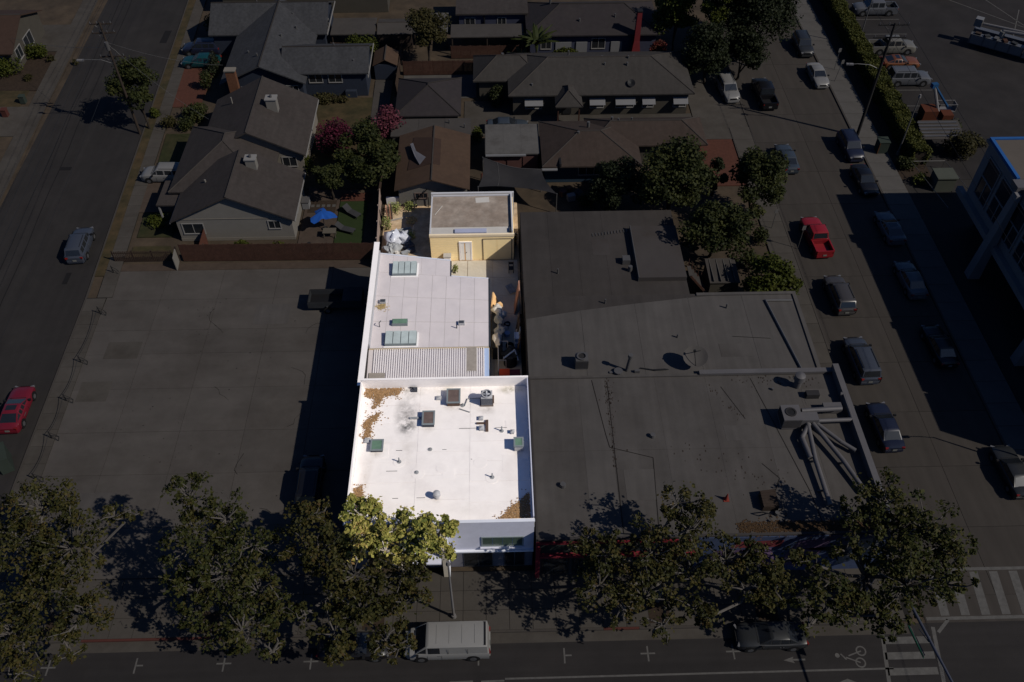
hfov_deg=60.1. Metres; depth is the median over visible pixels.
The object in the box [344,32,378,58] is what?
garden bush
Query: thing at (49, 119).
overhead wire
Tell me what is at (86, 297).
side kerb
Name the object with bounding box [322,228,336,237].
garden table
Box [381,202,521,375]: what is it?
garden yard
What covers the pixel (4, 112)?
wheelie bin
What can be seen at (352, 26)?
grey carport
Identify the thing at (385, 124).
bougainvillea
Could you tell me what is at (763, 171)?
garden tree
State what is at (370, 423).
leaf litter
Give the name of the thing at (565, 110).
door
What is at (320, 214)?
patio umbrella
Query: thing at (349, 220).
artificial turf
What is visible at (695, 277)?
wooden stair
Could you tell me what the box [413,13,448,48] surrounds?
pale carport
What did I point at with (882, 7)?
pickup truck
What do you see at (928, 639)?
signal mast
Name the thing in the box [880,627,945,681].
crossing over front street
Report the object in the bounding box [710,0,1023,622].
concrete street
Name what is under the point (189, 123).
shrub
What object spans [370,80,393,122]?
narrow path
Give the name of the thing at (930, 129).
picnic roof
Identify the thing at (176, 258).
garden gate
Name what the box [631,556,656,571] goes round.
shop window
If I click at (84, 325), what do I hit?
lot side pavement
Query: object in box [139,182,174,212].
side driveway
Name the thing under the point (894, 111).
clipped hedge
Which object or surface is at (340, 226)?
garden lounger
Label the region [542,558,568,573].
shop window
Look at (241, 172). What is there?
white stucco house
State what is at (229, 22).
slate roof house
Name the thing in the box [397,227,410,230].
pipe bundle
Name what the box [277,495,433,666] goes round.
street tree
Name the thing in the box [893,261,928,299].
parked car
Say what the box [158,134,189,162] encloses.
side lawn
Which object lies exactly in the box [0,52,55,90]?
planted bed
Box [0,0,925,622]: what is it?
ground
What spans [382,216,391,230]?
weed
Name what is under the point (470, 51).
patio fence
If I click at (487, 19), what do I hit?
bay house
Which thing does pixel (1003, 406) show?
pavement
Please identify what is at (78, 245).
parked car
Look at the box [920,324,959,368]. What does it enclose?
parked car
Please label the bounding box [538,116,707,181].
ranch house
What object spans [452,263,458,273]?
weed
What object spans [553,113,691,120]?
house front path
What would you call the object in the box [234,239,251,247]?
shrub
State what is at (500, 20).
window
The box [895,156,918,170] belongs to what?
shrub
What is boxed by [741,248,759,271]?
shrub
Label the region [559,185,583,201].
yard clutter
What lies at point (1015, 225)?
window
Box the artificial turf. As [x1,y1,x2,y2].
[333,201,366,254]
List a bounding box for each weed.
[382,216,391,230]
[387,201,400,214]
[404,201,416,212]
[405,215,416,223]
[407,229,415,239]
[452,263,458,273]
[514,231,517,245]
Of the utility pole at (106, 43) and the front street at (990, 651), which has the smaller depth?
the front street at (990, 651)
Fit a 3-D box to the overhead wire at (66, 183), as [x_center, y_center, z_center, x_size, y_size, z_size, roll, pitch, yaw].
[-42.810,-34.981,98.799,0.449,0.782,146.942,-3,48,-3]
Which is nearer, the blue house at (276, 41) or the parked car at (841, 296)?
the parked car at (841, 296)
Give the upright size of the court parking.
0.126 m
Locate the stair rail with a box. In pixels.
[414,189,428,207]
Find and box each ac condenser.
[480,389,493,406]
[575,352,588,369]
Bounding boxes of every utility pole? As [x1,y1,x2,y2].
[76,21,141,134]
[846,22,909,135]
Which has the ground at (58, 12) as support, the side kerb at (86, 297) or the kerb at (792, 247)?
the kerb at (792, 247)
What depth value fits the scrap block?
87.00 m
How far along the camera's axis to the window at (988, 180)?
83.64 m
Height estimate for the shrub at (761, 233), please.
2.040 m
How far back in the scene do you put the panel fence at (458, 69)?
108.96 m
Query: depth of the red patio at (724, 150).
98.51 m
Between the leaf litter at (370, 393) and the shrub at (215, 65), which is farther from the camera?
the shrub at (215, 65)
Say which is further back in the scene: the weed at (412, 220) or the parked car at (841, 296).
the weed at (412, 220)
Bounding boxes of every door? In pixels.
[459,241,472,259]
[562,108,570,113]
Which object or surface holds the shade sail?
on the ground at (58, 12)
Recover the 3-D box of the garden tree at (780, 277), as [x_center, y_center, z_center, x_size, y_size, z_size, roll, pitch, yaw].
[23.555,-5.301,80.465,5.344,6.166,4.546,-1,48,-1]
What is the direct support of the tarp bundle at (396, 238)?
on the garden yard at (499, 274)
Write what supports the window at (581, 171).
in the ranch house at (574, 151)
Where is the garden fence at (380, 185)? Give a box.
[377,176,383,198]
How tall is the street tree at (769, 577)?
8.342 m
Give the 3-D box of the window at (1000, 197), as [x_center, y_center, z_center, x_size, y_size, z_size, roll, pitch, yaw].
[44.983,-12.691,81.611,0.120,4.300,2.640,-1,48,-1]
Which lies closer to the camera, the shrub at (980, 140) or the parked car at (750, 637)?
the parked car at (750, 637)
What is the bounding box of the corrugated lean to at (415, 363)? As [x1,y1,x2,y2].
[367,347,488,377]
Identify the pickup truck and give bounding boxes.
[751,78,778,109]
[799,216,834,257]
[851,0,898,16]
[868,35,917,55]
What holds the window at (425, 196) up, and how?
in the tan gabled shed at (444, 166)
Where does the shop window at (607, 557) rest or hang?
in the flat roofed building at (632, 418)
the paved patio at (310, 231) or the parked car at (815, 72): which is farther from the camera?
the parked car at (815, 72)
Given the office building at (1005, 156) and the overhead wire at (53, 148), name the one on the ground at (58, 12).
the office building at (1005, 156)
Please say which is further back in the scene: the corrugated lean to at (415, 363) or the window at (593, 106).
the window at (593, 106)
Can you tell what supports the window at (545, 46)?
in the deep blue house at (604, 26)
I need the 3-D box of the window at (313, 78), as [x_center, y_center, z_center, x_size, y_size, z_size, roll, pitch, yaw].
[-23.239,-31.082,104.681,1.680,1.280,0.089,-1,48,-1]
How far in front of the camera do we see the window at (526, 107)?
102.97 m
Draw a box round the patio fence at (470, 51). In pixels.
[450,45,519,57]
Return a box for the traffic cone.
[723,494,729,501]
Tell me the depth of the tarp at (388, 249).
86.78 m
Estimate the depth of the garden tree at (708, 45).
103.98 m
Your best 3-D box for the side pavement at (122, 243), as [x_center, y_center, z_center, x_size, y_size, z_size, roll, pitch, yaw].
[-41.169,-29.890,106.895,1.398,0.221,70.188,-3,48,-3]
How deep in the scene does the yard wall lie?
89.04 m
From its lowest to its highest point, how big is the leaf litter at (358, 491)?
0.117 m
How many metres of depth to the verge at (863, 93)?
106.10 m
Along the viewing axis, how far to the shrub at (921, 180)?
94.33 m
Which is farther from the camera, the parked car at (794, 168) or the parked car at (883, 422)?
the parked car at (794, 168)
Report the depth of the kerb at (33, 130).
104.79 m
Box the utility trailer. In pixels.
[307,287,366,313]
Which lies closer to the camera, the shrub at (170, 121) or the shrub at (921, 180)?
the shrub at (921, 180)
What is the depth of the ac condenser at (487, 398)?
67.50 m
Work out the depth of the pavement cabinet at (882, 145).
98.03 m
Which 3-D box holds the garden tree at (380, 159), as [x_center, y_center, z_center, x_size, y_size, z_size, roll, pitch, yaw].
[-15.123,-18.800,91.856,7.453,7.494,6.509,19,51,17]
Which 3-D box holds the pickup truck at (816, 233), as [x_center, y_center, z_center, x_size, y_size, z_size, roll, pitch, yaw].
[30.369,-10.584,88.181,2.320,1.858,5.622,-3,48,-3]
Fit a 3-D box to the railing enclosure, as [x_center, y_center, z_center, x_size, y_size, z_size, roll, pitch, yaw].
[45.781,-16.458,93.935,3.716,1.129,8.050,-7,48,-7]
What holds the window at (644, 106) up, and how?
in the long hip roofed house at (573, 83)
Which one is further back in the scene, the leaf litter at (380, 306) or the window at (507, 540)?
the leaf litter at (380, 306)
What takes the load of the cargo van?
on the front street at (990, 651)
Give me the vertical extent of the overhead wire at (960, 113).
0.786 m
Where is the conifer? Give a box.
[700,0,731,33]
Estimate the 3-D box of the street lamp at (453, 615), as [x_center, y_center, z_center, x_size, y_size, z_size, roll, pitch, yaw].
[-4.071,16.696,59.112,0.395,8.000,0.395,-5,48,-4]
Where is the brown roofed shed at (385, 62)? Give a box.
[373,45,398,79]
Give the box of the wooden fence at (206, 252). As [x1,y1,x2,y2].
[177,242,373,260]
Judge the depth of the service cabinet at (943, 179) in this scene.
93.51 m
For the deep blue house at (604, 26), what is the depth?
111.28 m
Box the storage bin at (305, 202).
[301,196,310,208]
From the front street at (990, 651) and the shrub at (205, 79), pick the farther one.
the shrub at (205, 79)
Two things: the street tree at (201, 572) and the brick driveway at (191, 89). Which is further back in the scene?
the brick driveway at (191, 89)
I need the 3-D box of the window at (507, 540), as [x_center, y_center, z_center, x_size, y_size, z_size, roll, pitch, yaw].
[-0.661,14.087,61.808,3.120,1.380,0.200,-1,48,-1]
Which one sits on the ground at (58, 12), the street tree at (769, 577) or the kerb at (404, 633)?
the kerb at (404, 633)
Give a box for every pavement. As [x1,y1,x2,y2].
[0,0,95,195]
[0,298,106,580]
[0,568,909,640]
[97,0,206,297]
[729,127,898,559]
[792,0,1023,459]
[908,583,917,617]
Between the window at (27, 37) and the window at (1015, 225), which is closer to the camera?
the window at (1015, 225)
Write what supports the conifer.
on the ground at (58, 12)
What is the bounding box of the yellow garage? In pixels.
[429,192,513,259]
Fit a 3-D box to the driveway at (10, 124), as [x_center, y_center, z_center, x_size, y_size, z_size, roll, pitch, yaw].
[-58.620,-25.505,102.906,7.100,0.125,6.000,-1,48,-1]
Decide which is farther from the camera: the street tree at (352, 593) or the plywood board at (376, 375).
the plywood board at (376, 375)
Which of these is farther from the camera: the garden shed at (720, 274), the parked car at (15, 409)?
the garden shed at (720, 274)
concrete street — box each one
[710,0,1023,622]
[926,566,1023,619]
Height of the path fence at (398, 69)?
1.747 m
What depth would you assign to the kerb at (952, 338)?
82.75 m
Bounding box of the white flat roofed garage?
[485,124,539,168]
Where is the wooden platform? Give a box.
[758,489,783,514]
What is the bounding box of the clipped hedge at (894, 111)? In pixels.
[820,0,932,164]
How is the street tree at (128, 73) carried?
on the verge at (118, 219)
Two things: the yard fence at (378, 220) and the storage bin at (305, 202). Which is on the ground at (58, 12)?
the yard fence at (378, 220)
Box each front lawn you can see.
[128,246,172,260]
[137,213,174,237]
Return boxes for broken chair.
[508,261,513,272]
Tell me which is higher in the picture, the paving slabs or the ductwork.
the paving slabs
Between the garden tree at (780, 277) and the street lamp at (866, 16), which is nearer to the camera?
the garden tree at (780, 277)
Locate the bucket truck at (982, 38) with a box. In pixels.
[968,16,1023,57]
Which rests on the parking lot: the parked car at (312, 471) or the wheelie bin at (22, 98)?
the parked car at (312, 471)
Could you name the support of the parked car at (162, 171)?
on the side driveway at (151, 196)
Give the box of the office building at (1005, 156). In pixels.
[955,137,1023,365]
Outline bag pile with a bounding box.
[491,303,506,358]
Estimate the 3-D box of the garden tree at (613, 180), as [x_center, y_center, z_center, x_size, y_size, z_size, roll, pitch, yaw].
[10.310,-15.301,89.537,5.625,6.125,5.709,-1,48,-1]
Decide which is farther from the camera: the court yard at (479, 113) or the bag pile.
the court yard at (479, 113)
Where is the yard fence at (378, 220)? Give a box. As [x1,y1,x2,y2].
[376,189,381,245]
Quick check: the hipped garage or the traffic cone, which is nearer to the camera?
the traffic cone
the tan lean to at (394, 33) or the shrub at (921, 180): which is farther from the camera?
the tan lean to at (394, 33)
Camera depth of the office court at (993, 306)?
85.03 m
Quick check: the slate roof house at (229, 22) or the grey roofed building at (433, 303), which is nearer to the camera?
the grey roofed building at (433, 303)
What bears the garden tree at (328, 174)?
on the ground at (58, 12)
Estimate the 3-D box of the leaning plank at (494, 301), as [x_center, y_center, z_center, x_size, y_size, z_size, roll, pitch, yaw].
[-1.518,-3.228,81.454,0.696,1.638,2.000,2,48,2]
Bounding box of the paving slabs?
[307,200,336,212]
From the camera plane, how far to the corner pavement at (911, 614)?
62.34 m
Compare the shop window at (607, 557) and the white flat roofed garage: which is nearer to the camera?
the shop window at (607, 557)
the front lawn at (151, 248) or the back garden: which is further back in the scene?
the back garden
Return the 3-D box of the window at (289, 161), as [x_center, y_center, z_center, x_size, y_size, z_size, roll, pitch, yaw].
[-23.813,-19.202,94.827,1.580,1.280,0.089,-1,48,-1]
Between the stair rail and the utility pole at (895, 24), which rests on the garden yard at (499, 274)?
the stair rail
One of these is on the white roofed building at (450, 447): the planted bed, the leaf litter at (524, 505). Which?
the leaf litter at (524, 505)
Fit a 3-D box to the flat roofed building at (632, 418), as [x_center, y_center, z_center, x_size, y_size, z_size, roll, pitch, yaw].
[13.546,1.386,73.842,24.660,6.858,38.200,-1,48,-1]
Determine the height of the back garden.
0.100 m
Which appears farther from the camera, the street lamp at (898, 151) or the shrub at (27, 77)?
the shrub at (27, 77)
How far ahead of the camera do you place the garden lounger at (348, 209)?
91.26 m
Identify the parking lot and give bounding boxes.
[4,260,371,580]
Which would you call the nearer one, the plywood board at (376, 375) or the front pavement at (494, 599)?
the front pavement at (494, 599)
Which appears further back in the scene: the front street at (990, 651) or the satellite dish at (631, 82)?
the satellite dish at (631, 82)
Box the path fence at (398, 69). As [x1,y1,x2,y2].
[394,43,402,96]
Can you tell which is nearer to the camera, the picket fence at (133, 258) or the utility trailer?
the utility trailer
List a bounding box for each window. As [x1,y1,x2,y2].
[14,43,23,61]
[22,29,34,50]
[181,223,205,234]
[267,220,281,228]
[281,157,297,166]
[286,85,298,90]
[308,75,323,82]
[327,74,342,82]
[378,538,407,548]
[414,192,427,198]
[465,17,474,23]
[480,536,524,548]
[497,17,505,23]
[525,106,541,108]
[540,38,551,49]
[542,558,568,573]
[571,558,599,572]
[578,167,598,175]
[589,105,603,107]
[591,38,605,48]
[602,557,629,571]
[615,103,633,107]
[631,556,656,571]
[642,102,653,107]
[672,101,685,106]
[673,556,689,570]
[973,156,1001,209]
[984,176,1013,225]
[1000,201,1023,252]
[1010,232,1023,275]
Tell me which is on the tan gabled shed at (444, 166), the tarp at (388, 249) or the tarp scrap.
the tarp scrap
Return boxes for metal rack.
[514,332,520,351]
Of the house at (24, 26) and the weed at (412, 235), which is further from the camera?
the house at (24, 26)
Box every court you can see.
[404,75,475,97]
[903,180,1023,411]
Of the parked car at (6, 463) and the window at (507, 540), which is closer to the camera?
the window at (507, 540)
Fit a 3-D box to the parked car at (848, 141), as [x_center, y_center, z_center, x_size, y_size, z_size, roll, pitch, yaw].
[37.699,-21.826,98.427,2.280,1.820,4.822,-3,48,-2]
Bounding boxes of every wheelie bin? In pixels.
[0,107,9,116]
[17,94,26,103]
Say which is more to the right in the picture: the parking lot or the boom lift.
the boom lift
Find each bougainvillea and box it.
[315,117,353,156]
[371,104,405,141]
[649,39,666,50]
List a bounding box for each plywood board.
[369,373,384,377]
[467,347,476,370]
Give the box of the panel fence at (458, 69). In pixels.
[402,60,472,74]
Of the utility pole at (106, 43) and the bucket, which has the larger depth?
the utility pole at (106, 43)
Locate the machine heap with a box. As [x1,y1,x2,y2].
[499,346,519,367]
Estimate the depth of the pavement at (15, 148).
106.43 m
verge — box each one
[95,0,195,276]
[809,0,1023,413]
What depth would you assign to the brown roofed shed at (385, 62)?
108.19 m
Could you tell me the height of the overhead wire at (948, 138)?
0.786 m
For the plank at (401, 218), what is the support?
on the garden yard at (499, 274)
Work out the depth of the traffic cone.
62.57 m
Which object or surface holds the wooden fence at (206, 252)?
on the ground at (58, 12)
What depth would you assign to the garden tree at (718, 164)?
91.34 m
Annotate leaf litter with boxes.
[350,484,368,521]
[359,412,388,442]
[364,388,404,410]
[375,301,389,311]
[494,489,530,518]
[735,513,881,542]
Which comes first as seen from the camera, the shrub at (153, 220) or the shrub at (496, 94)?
the shrub at (153, 220)
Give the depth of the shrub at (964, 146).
97.05 m
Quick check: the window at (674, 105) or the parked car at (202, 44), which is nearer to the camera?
the window at (674, 105)
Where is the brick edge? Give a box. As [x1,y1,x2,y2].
[341,193,371,201]
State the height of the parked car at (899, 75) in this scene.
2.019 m
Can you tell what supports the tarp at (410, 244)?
on the garden yard at (499, 274)
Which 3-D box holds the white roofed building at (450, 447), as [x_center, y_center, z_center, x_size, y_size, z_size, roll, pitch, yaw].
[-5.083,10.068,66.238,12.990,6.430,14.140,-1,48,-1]
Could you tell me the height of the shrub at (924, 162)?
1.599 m
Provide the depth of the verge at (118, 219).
98.48 m
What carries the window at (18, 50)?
in the house at (24, 26)
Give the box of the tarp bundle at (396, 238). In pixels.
[384,228,410,251]
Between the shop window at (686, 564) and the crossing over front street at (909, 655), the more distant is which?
the shop window at (686, 564)
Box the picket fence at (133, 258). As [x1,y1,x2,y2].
[110,250,172,261]
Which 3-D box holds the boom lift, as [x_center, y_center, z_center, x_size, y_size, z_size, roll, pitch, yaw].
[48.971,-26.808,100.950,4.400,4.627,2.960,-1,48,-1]
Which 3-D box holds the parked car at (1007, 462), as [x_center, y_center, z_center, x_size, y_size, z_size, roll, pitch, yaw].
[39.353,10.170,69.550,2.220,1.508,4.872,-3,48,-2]
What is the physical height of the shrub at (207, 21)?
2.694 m
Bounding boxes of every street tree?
[0,475,144,681]
[102,55,159,128]
[156,470,302,663]
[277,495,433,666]
[338,492,460,569]
[567,481,765,645]
[694,541,808,631]
[786,466,980,642]
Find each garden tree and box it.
[311,162,344,199]
[333,118,400,186]
[404,7,451,72]
[587,155,642,210]
[629,133,719,209]
[651,0,698,50]
[676,199,757,262]
[680,20,733,83]
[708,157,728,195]
[711,0,728,30]
[716,0,803,65]
[726,26,770,80]
[728,145,789,218]
[740,251,803,294]
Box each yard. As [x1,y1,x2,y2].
[0,91,28,137]
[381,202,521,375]
[464,101,553,135]
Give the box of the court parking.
[846,0,1023,179]
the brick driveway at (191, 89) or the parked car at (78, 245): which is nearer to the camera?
the parked car at (78, 245)
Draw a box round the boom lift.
[915,82,957,121]
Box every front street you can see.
[0,620,1023,681]
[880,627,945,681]
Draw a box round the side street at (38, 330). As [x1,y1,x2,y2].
[0,0,187,516]
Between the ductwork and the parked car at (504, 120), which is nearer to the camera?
the ductwork
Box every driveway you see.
[0,107,27,136]
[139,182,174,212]
[172,54,217,107]
[687,61,747,139]
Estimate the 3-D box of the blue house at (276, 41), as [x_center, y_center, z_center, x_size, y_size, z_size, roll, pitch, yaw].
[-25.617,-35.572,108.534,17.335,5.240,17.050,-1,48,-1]
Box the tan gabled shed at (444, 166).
[394,125,469,205]
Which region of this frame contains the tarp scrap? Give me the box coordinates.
[410,143,424,163]
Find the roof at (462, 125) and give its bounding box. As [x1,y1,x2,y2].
[390,118,470,152]
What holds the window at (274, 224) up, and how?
in the white stucco house at (241, 172)
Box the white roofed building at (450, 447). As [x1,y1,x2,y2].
[343,375,534,576]
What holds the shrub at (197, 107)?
on the ground at (58, 12)
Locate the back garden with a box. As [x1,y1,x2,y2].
[303,97,392,189]
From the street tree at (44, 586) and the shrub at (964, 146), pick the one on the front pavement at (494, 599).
the street tree at (44, 586)
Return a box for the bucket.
[504,331,509,336]
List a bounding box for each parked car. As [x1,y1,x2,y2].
[0,385,36,433]
[0,441,14,474]
[64,227,95,263]
[139,162,178,183]
[180,52,221,68]
[181,37,219,55]
[294,454,325,509]
[316,627,389,662]
[486,117,527,123]
[715,73,740,102]
[733,617,808,652]
[774,144,799,173]
[791,30,814,56]
[805,62,829,88]
[822,275,856,315]
[835,129,864,161]
[842,336,881,384]
[849,164,878,196]
[864,402,905,452]
[873,211,906,244]
[879,54,920,69]
[887,65,931,86]
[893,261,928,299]
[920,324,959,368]
[989,444,1023,499]
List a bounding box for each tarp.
[382,243,394,253]
[403,240,415,252]
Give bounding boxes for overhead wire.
[0,2,140,340]
[0,4,101,225]
[0,6,107,245]
[0,23,106,266]
[868,1,1023,265]
[890,0,1023,215]
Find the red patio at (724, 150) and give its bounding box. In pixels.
[700,139,744,185]
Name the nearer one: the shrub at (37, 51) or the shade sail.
the shade sail
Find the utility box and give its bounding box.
[443,253,450,259]
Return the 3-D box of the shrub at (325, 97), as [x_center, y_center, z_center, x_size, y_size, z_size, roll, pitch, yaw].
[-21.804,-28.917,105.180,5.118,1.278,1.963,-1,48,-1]
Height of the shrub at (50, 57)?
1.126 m
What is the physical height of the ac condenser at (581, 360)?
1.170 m
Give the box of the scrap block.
[401,250,407,254]
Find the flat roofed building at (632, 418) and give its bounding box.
[519,210,891,577]
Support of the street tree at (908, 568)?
on the front pavement at (494, 599)
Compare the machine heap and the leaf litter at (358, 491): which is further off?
the machine heap
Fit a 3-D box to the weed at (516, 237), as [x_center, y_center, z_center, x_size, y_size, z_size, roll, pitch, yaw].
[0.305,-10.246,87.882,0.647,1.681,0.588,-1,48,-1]
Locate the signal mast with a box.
[859,553,952,681]
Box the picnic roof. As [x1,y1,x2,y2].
[917,120,963,149]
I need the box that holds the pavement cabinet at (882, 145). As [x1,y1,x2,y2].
[874,136,890,153]
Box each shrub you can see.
[0,55,23,76]
[23,74,32,81]
[24,41,47,58]
[46,54,55,60]
[144,213,166,228]
[149,107,160,117]
[159,115,176,128]
[177,116,195,131]
[180,102,208,123]
[198,68,213,89]
[203,13,209,30]
[206,51,220,77]
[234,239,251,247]
[304,155,313,172]
[312,92,349,104]
[364,115,374,124]
[471,126,482,141]
[488,83,504,107]
[553,46,577,51]
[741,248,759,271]
[751,225,769,245]
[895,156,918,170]
[911,171,930,184]
[919,154,932,163]
[941,128,977,160]
[965,131,988,146]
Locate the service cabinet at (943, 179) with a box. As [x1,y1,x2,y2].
[928,168,958,191]
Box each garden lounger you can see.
[334,221,355,234]
[342,203,360,218]
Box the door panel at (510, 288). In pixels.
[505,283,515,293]
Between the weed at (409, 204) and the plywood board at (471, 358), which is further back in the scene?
the weed at (409, 204)
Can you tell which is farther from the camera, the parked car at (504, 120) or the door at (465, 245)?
the parked car at (504, 120)
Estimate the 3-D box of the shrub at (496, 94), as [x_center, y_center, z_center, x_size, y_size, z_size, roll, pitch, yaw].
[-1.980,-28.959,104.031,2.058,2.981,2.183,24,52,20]
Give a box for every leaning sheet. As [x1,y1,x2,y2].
[514,280,519,314]
[517,333,520,348]
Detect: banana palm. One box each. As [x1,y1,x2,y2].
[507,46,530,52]
[511,22,558,52]
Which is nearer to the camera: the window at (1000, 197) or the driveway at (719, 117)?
the window at (1000, 197)
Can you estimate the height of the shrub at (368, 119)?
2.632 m
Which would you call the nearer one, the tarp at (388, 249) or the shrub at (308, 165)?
the tarp at (388, 249)
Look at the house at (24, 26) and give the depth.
110.15 m
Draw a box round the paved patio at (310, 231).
[297,186,340,255]
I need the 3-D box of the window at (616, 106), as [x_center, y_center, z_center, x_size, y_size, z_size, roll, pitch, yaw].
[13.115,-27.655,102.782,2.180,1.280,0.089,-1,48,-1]
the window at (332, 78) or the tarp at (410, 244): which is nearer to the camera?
the tarp at (410, 244)
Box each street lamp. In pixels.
[446,560,456,618]
[862,0,871,31]
[896,94,920,154]
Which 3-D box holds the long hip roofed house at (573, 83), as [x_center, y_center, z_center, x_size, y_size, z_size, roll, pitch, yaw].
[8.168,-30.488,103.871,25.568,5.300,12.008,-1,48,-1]
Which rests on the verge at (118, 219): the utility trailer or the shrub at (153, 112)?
the shrub at (153, 112)
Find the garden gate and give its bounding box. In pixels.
[172,246,180,270]
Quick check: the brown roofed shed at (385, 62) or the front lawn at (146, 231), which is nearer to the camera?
the front lawn at (146, 231)
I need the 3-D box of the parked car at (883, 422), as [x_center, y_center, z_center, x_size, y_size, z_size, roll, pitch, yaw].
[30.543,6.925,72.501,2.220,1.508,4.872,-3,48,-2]
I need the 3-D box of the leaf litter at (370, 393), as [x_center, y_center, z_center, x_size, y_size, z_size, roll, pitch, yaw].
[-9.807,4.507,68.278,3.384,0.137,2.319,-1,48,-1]
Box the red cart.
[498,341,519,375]
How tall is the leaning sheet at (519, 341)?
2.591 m
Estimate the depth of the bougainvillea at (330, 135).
96.64 m
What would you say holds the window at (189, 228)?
in the white stucco house at (241, 172)
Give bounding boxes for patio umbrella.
[310,208,336,229]
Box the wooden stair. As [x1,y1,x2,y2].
[687,259,706,292]
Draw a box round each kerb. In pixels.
[0,0,97,200]
[0,0,188,520]
[7,621,891,643]
[708,13,902,557]
[791,7,1005,445]
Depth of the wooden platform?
62.03 m
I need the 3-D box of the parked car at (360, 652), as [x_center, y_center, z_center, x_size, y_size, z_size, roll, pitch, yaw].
[-10.730,20.651,60.023,4.872,1.508,2.220,-1,48,-1]
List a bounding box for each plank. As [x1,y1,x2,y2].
[391,215,413,220]
[491,292,498,307]
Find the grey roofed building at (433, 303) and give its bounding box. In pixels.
[357,242,490,392]
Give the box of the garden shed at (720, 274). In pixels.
[702,258,739,291]
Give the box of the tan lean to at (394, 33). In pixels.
[377,19,413,49]
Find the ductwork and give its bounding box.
[777,392,863,506]
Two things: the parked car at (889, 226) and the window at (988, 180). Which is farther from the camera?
the parked car at (889, 226)
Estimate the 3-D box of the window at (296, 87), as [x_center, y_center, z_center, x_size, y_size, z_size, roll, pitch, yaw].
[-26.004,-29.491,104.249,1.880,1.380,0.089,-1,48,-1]
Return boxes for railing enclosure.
[913,160,967,215]
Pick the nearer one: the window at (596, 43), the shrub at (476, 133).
the shrub at (476, 133)
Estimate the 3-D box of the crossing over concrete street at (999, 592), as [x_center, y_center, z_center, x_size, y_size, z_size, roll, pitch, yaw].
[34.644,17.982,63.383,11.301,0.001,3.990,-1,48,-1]
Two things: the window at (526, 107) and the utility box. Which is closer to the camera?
the utility box
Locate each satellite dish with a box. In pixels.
[628,79,634,86]
[683,346,707,366]
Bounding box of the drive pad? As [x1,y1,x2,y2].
[38,24,70,51]
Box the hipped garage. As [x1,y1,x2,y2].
[395,77,461,118]
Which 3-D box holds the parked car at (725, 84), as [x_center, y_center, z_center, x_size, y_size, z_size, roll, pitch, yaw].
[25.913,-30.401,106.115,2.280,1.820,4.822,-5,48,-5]
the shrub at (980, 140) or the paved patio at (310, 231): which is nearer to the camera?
the paved patio at (310, 231)
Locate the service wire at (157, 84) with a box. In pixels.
[110,46,207,118]
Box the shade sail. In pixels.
[478,157,556,210]
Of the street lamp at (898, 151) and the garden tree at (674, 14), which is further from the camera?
the garden tree at (674, 14)
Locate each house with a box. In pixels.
[0,10,44,72]
[156,76,318,244]
[208,0,334,54]
[219,0,373,97]
[223,0,389,12]
[450,0,527,53]
[473,50,694,120]
[525,0,660,52]
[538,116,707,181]
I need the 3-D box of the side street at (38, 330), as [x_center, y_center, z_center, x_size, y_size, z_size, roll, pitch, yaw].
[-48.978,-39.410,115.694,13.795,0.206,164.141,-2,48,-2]
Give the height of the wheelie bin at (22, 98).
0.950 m
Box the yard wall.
[386,191,513,216]
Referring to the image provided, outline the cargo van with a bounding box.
[405,621,490,662]
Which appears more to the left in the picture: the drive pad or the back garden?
the drive pad
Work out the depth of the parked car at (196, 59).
110.11 m
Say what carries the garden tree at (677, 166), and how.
on the ground at (58, 12)
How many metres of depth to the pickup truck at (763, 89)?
104.57 m
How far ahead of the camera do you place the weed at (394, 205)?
91.12 m
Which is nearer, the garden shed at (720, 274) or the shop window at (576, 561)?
the shop window at (576, 561)
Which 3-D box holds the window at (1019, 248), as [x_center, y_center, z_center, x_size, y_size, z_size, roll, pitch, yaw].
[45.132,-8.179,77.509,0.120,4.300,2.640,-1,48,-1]
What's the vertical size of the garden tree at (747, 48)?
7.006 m
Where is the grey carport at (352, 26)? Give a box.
[330,18,377,42]

